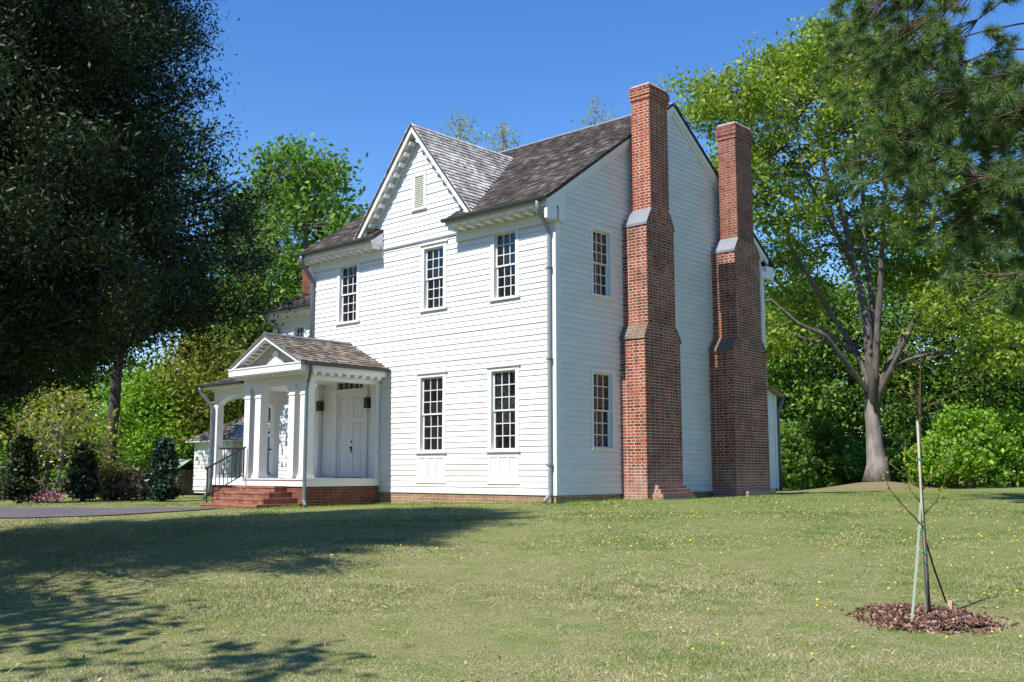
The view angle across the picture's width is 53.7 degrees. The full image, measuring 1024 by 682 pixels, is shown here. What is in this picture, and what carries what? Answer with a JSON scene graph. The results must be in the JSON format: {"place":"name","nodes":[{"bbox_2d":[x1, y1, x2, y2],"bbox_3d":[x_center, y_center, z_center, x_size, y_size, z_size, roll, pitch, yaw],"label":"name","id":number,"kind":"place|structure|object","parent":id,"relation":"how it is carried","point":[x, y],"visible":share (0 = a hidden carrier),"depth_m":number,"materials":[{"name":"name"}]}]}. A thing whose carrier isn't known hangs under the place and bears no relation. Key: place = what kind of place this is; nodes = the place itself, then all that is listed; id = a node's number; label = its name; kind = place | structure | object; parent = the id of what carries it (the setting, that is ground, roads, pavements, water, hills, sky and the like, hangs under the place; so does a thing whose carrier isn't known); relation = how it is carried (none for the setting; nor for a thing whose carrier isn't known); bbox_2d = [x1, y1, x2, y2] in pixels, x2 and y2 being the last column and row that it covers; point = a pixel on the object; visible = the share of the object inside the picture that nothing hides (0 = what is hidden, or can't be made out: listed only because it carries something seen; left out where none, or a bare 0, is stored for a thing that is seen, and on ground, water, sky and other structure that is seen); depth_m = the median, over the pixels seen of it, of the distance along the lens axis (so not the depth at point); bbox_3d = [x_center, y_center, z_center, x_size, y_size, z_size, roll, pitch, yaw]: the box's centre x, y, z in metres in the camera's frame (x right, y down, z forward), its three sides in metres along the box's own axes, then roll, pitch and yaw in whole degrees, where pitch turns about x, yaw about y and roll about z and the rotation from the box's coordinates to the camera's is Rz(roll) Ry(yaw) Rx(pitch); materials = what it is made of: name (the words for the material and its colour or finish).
{"place":"outdoors","nodes":[
{"label":"outdoors","id":0,"kind":"place"},
{"bbox_2d":[0,507,221,517],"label":"driveway","id":1,"kind":"structure","parent":0,"point":[14,512],"depth_m":23.26,"materials":[{"name":"concrete"}]},
{"bbox_2d":[0,476,1023,681],"bbox_3d":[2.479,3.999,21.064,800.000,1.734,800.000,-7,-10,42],"label":"ground","id":2,"kind":"structure","parent":0,"point":[455,627],"depth_m":10.25,"materials":[{"name":"green plant"}]},
{"bbox_2d":[0,430,50,503],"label":"evergreen bush","id":3,"kind":"object","parent":2,"relation":"on","point":[22,462],"visible":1,"depth_m":28.57,"materials":[{"name":"green plant"}]},
{"bbox_2d":[0,452,54,498],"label":"shrub","id":4,"kind":"object","parent":2,"relation":"on","point":[5,462],"visible":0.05,"depth_m":32.56,"materials":[{"name":"green plant"}]},
{"bbox_2d":[0,455,71,501],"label":"fence","id":5,"kind":"object","parent":2,"relation":"on","point":[44,480],"visible":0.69,"depth_m":29.72,"materials":[{"name":"brown wood"}]},
{"bbox_2d":[0,374,73,458],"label":"leafy tree","id":6,"kind":"object","parent":2,"relation":"on","point":[18,417],"visible":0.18,"depth_m":40.05,"materials":[{"name":"green plant"}]},
{"bbox_2d":[14,476,63,502],"bbox_3d":[-13.526,4.299,28.997,1.758,0.829,1.639,-7,-10,42],"label":"azalea","id":7,"kind":"object","parent":2,"relation":"on","point":[35,499],"visible":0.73,"depth_m":28.68,"materials":[{"name":"pink plant"}]},
{"bbox_2d":[31,483,72,502],"bbox_3d":[-13.168,4.373,28.872,1.389,0.652,1.218,-3,-8,21],"label":"azalea","id":8,"kind":"object","parent":2,"relation":"on","point":[59,495],"visible":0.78,"depth_m":28.86,"materials":[{"name":"pink plant"}]},
{"bbox_2d":[0,272,131,475],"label":"leafy tree","id":9,"kind":"object","parent":2,"relation":"on","point":[48,424],"visible":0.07,"depth_m":46.81,"materials":[{"name":"green plant"}]},
{"bbox_2d":[0,378,132,501],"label":"young tree","id":10,"kind":"object","parent":2,"relation":"on","point":[62,427],"visible":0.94,"depth_m":29.77,"materials":[{"name":"green plant"}]},
{"bbox_2d":[4,346,158,459],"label":"leafy tree","id":11,"kind":"object","parent":2,"relation":"on","point":[93,383],"visible":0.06,"depth_m":49.27,"materials":[{"name":"green plant"}]},
{"bbox_2d":[60,439,107,500],"bbox_3d":[-13.052,3.877,30.733,1.393,2.063,1.419,-7,-10,42],"label":"evergreen bush","id":12,"kind":"object","parent":2,"relation":"on","point":[84,484],"visible":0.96,"depth_m":30.50,"materials":[{"name":"green plant"}]},
{"bbox_2d":[49,440,150,489],"bbox_3d":[-15.273,4.706,37.594,3.711,2.177,3.053,3,-8,-19],"label":"shrub","id":13,"kind":"object","parent":2,"relation":"on","point":[131,460],"visible":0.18,"depth_m":37.35,"materials":[{"name":"green plant"}]},
{"bbox_2d":[96,455,133,499],"bbox_3d":[-12.847,4.336,32.145,1.740,1.498,1.759,1,-7,-10],"label":"shrub","id":14,"kind":"object","parent":2,"relation":"on","point":[109,474],"visible":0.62,"depth_m":31.85,"materials":[{"name":"green plant"}]},
{"bbox_2d":[94,463,149,499],"bbox_3d":[-12.191,4.496,32.217,2.234,1.220,2.241,-1,-7,10],"label":"dead brush","id":15,"kind":"object","parent":2,"relation":"on","point":[127,488],"visible":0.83,"depth_m":31.67,"materials":[{"name":"brown plant"}]},
{"bbox_2d":[52,354,231,477],"bbox_3d":[-14.111,3.204,39.693,6.900,5.734,6.746,0,-7,0],"label":"tree","id":16,"kind":"object","parent":2,"relation":"on","point":[137,433],"visible":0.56,"depth_m":38.77,"materials":[{"name":"green plant"}]},
{"bbox_2d":[115,470,177,498],"bbox_3d":[-11.832,4.663,32.675,2.121,1.003,2.098,-7,-10,42],"label":"dead brush","id":17,"kind":"object","parent":2,"relation":"on","point":[142,494],"visible":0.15,"depth_m":32.00,"materials":[{"name":"brown plant"}]},
{"bbox_2d":[0,0,316,439],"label":"cedar tree","id":18,"kind":"object","parent":2,"relation":"on","point":[78,156],"visible":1,"depth_m":12.48,"materials":[{"name":"green plant"}]},
{"bbox_2d":[138,434,188,501],"bbox_3d":[-10.633,3.873,30.784,1.559,2.112,1.395,-7,-10,42],"label":"evergreen bush","id":19,"kind":"object","parent":2,"relation":"on","point":[160,480],"visible":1,"depth_m":30.55,"materials":[{"name":"green plant"}]},
{"bbox_2d":[173,459,198,494],"bbox_3d":[-12.524,5.203,38.286,1.400,1.450,1.200,-7,-10,42],"label":"garden hut","id":20,"kind":"object","parent":2,"relation":"on","point":[186,479],"visible":0.22,"depth_m":37.91,"materials":[{"name":"brown wood"}]},
{"bbox_2d":[57,96,317,498],"bbox_3d":[-12.139,-1.724,33.195,10.563,13.791,6.125,-1,-7,9],"label":"tall tree","id":21,"kind":"object","parent":2,"relation":"on","point":[115,398],"visible":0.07,"depth_m":32.97,"materials":[{"name":"green plant"}]},
{"bbox_2d":[129,324,269,494],"bbox_3d":[-12.149,2.433,40.155,6.412,7.367,6.220,-7,-10,42],"label":"budding tree","id":22,"kind":"object","parent":2,"relation":"on","point":[201,376],"visible":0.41,"depth_m":39.07,"materials":[{"name":"green plant"}]},
{"bbox_2d":[156,265,280,429],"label":"budding tree","id":23,"kind":"object","parent":2,"relation":"on","point":[251,341],"visible":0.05,"depth_m":42.67,"materials":[{"name":"green plant"}]},
{"bbox_2d":[185,416,269,492],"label":"outbuilding","id":24,"kind":"structure","parent":2,"relation":"on","point":[233,433],"depth_m":36.88,"materials":[{"name":"paint"}]},
{"bbox_2d":[208,441,227,488],"bbox_3d":[-10.607,4.499,36.384,1.200,1.750,0.070,-7,-10,42],"label":"door","id":25,"kind":"structure","parent":24,"relation":"in","point":[224,444],"depth_m":36.14,"materials":[{"name":"paint"}]},
{"bbox_2d":[199,180,311,349],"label":"leafy tree","id":26,"kind":"object","parent":2,"relation":"on","point":[277,242],"visible":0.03,"depth_m":46.90,"materials":[{"name":"green plant"}]},
{"bbox_2d":[208,126,368,341],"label":"leafy tree","id":27,"kind":"object","parent":2,"relation":"on","point":[308,176],"visible":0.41,"depth_m":43.87,"materials":[{"name":"green plant"}]},
{"bbox_2d":[294,204,369,244],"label":"leafy tree","id":28,"kind":"object","parent":2,"relation":"on","point":[343,218],"depth_m":50.68,"materials":[{"name":"green plant"}]},
{"bbox_2d":[440,110,488,144],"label":"budding tree","id":29,"kind":"object","parent":2,"relation":"on","point":[462,127],"visible":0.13,"depth_m":57.53,"materials":[{"name":"green plant"}]},
{"bbox_2d":[194,82,786,508],"bbox_3d":[-1.761,-0.500,30.277,15.915,11.104,14.379,-7,-10,42],"label":"farmhouse","id":30,"kind":"object","parent":2,"relation":"on","point":[572,316],"visible":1,"depth_m":25.60,"materials":[{"name":"paint"}]},
{"bbox_2d":[293,323,305,336],"bbox_3d":[-6.997,0.071,33.398,0.770,1.270,0.190,-7,-10,42],"label":"window","id":31,"kind":"structure","parent":30,"relation":"in","point":[298,329],"depth_m":33.50,"materials":[{"name":"paint"}]},
{"bbox_2d":[337,393,350,476],"bbox_3d":[-4.586,2.592,27.770,0.555,2.306,0.082,-7,-10,42],"label":"door","id":32,"kind":"structure","parent":30,"relation":"in","point":[344,400],"depth_m":27.76,"materials":[{"name":"paint"}]},
{"bbox_2d":[334,258,359,324],"bbox_3d":[-4.536,-1.351,28.198,1.060,1.760,0.195,-7,-10,42],"label":"window","id":33,"kind":"structure","parent":30,"relation":"in","point":[348,277],"depth_m":28.30,"materials":[{"name":"paint"}]},
{"bbox_2d":[349,392,362,476],"bbox_3d":[-4.188,2.542,27.377,0.555,2.306,0.135,-7,-10,42],"label":"door","id":34,"kind":"structure","parent":30,"relation":"in","point":[355,447],"depth_m":27.41,"materials":[{"name":"paint"}]},
{"bbox_2d":[415,371,446,453],"bbox_3d":[-1.995,1.806,25.468,1.120,2.040,0.195,-7,-10,42],"label":"window","id":35,"kind":"structure","parent":30,"relation":"in","point":[431,386],"depth_m":25.56,"materials":[{"name":"paint"}]},
{"bbox_2d":[419,239,450,312],"bbox_3d":[-1.973,-1.648,25.892,1.020,1.760,0.195,-7,-10,42],"label":"window","id":36,"kind":"structure","parent":30,"relation":"in","point":[434,254],"depth_m":25.98,"materials":[{"name":"paint"}]},
{"bbox_2d":[485,364,520,451],"bbox_3d":[-0.173,1.595,23.829,1.080,2.040,0.195,-7,-10,42],"label":"window","id":37,"kind":"structure","parent":30,"relation":"in","point":[503,380],"depth_m":23.91,"materials":[{"name":"paint"}]},
{"bbox_2d":[488,224,520,301],"bbox_3d":[-0.143,-1.860,24.247,1.000,1.760,0.195,-7,-10,42],"label":"window","id":38,"kind":"structure","parent":30,"relation":"in","point":[504,246],"depth_m":24.34,"materials":[{"name":"paint"}]},
{"bbox_2d":[590,224,614,299],"bbox_3d":[2.131,-1.896,24.476,0.190,1.730,0.920,-7,-10,42],"label":"window","id":39,"kind":"structure","parent":30,"relation":"in","point":[601,265],"depth_m":24.59,"materials":[{"name":"paint"}]},
{"bbox_2d":[590,368,616,450],"bbox_3d":[2.124,1.634,24.014,0.190,1.930,0.980,-7,-10,42],"label":"window","id":40,"kind":"structure","parent":30,"relation":"in","point":[602,380],"depth_m":24.13,"materials":[{"name":"paint"}]},
{"bbox_2d":[485,118,521,151],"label":"budding tree","id":41,"kind":"object","parent":2,"relation":"on","point":[503,141],"visible":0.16,"depth_m":59.95,"materials":[{"name":"green plant"}]},
{"bbox_2d":[0,365,1017,479],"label":"distant wood","id":42,"kind":"object","parent":2,"relation":"on","point":[229,401],"depth_m":98.61,"materials":[{"name":"green plant"}]},
{"bbox_2d":[0,506,1023,681],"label":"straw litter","id":43,"kind":"object","parent":2,"relation":"on","point":[499,656],"visible":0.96,"depth_m":11.30,"materials":[{"name":"plant"}]},
{"bbox_2d":[0,439,1023,489],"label":"undergrowth","id":44,"kind":"object","parent":2,"relation":"on","point":[52,477],"visible":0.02,"depth_m":47.35,"materials":[{"name":"green plant"}]},
{"bbox_2d":[253,491,807,508],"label":"tall grass","id":45,"kind":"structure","parent":2,"relation":"on","point":[613,499],"depth_m":24.24,"materials":[{"name":"green plant"}]},
{"bbox_2d":[571,94,624,129],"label":"budding tree","id":46,"kind":"object","parent":2,"relation":"on","point":[594,111],"visible":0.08,"depth_m":61.82,"materials":[{"name":"green plant"}]},
{"bbox_2d":[776,419,820,490],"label":"shrub","id":47,"kind":"object","parent":2,"relation":"on","point":[791,457],"visible":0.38,"depth_m":45.98,"materials":[{"name":"green plant"}]},
{"bbox_2d":[765,268,845,421],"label":"tree","id":48,"kind":"object","parent":2,"relation":"on","point":[785,279],"depth_m":68.09,"materials":[{"name":"green plant"}]},
{"bbox_2d":[765,290,855,467],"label":"tree","id":49,"kind":"object","parent":2,"relation":"on","point":[803,402],"visible":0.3,"depth_m":55.28,"materials":[{"name":"green plant"}]},
{"bbox_2d":[777,413,855,489],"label":"shrub","id":50,"kind":"object","parent":2,"relation":"on","point":[818,435],"visible":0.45,"depth_m":48.84,"materials":[{"name":"green plant"}]},
{"bbox_2d":[764,273,888,486],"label":"tree","id":51,"kind":"object","parent":2,"relation":"on","point":[828,364],"visible":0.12,"depth_m":59.11,"materials":[{"name":"green plant"}]},
{"bbox_2d":[809,434,866,487],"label":"shrub","id":52,"kind":"object","parent":2,"relation":"on","point":[845,468],"visible":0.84,"depth_m":48.74,"materials":[{"name":"green plant"}]},
{"bbox_2d":[653,4,1023,481],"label":"oak tree","id":53,"kind":"object","parent":2,"relation":"on","point":[794,67],"visible":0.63,"depth_m":41.62,"materials":[{"name":"green plant"}]},
{"bbox_2d":[782,272,930,447],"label":"tree","id":54,"kind":"object","parent":2,"relation":"on","point":[856,342],"visible":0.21,"depth_m":60.91,"materials":[{"name":"green plant"}]},
{"bbox_2d":[838,427,902,480],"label":"shrub","id":55,"kind":"object","parent":2,"relation":"on","point":[859,443],"visible":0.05,"depth_m":52.16,"materials":[{"name":"green plant"}]},
{"bbox_2d":[818,247,973,485],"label":"tree","id":56,"kind":"object","parent":2,"relation":"on","point":[892,318],"visible":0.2,"depth_m":58.86,"materials":[{"name":"green plant"}]},
{"bbox_2d":[863,424,934,484],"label":"shrub","id":57,"kind":"object","parent":2,"relation":"on","point":[897,461],"visible":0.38,"depth_m":47.92,"materials":[{"name":"green plant"}]},
{"bbox_2d":[807,0,1023,325],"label":"pine tree","id":58,"kind":"object","parent":2,"relation":"on","point":[992,134],"visible":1,"depth_m":20.38,"materials":[{"name":"green plant"}]},
{"bbox_2d":[875,332,965,611],"bbox_3d":[3.648,1.174,8.855,1.084,2.613,0.460,1,-7,-8],"label":"sapling","id":59,"kind":"object","parent":2,"relation":"on","point":[924,512],"visible":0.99,"depth_m":8.90,"materials":[{"name":"brown plant"}]},
{"bbox_2d":[911,504,920,620],"bbox_3d":[3.441,1.928,8.615,0.020,1.054,0.430,-6,-9,39],"label":"guy strap","id":60,"kind":"object","parent":59,"relation":"attached to","point":[916,566],"visible":0.82,"depth_m":8.64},
{"bbox_2d":[885,416,955,484],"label":"shrub","id":61,"kind":"object","parent":2,"relation":"on","point":[925,426],"visible":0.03,"depth_m":51.09,"materials":[{"name":"green plant"}]},
{"bbox_2d":[916,418,927,611],"bbox_3d":[3.591,1.571,8.822,0.035,1.785,0.035,-3,-8,20],"label":"stake","id":62,"kind":"object","parent":2,"relation":"on","point":[922,528],"visible":0.93,"depth_m":8.82,"materials":[{"name":"beige wood"}]},
{"bbox_2d":[825,600,1019,634],"bbox_3d":[3.537,2.376,8.742,1.430,0.172,1.496,-7,-10,42],"label":"mulch bed","id":63,"kind":"object","parent":2,"relation":"on","point":[895,616],"visible":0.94,"depth_m":8.52,"materials":[{"name":"brown plant"}]},
{"bbox_2d":[948,600,952,608],"bbox_3d":[3.908,2.403,9.009,0.052,0.175,0.042,-7,-10,42],"label":"peg","id":64,"kind":"object","parent":63,"relation":"on","point":[950,603],"visible":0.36,"depth_m":9.00,"materials":[{"name":"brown wood"}]},
{"bbox_2d":[927,543,946,602],"bbox_3d":[3.748,2.047,8.933,0.361,0.552,0.019,7,-10,-43],"label":"guy strap","id":65,"kind":"object","parent":64,"relation":"attached to","point":[936,573],"visible":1,"depth_m":8.93,"materials":[{"name":"green fabric"}]},
{"bbox_2d":[894,427,968,486],"bbox_3d":[16.656,4.553,39.667,3.092,2.480,2.981,0,-7,-2],"label":"leafy bush","id":66,"kind":"object","parent":2,"relation":"on","point":[926,441],"visible":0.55,"depth_m":39.41,"materials":[{"name":"green plant"}]},
{"bbox_2d":[854,233,1009,486],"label":"tree","id":67,"kind":"object","parent":2,"relation":"on","point":[924,402],"visible":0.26,"depth_m":56.88,"materials":[{"name":"green plant"}]},
{"bbox_2d":[881,251,1023,485],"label":"tree","id":68,"kind":"object","parent":2,"relation":"on","point":[944,386],"visible":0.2,"depth_m":55.84,"materials":[{"name":"green plant"}]},
{"bbox_2d":[925,396,1023,488],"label":"leafy bush","id":69,"kind":"object","parent":2,"relation":"on","point":[972,428],"visible":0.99,"depth_m":37.51,"materials":[{"name":"green plant"}]},
{"bbox_2d":[926,241,1023,431],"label":"tree","id":70,"kind":"object","parent":2,"relation":"on","point":[994,388],"visible":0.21,"depth_m":53.65,"materials":[{"name":"green plant"}]},
{"bbox_2d":[958,265,1023,418],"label":"tree","id":71,"kind":"object","parent":2,"relation":"on","point":[1015,399],"visible":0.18,"depth_m":52.67,"materials":[{"name":"green plant"}]},
{"bbox_2d":[973,400,1023,487],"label":"leafy bush","id":72,"kind":"object","parent":2,"relation":"on","point":[1017,426],"visible":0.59,"depth_m":38.39,"materials":[{"name":"green plant"}]},
{"bbox_2d":[0,0,1023,470],"label":"sky","id":73,"kind":"structure","parent":0,"point":[354,75],"materials":[{"name":"blue"}]}
]}

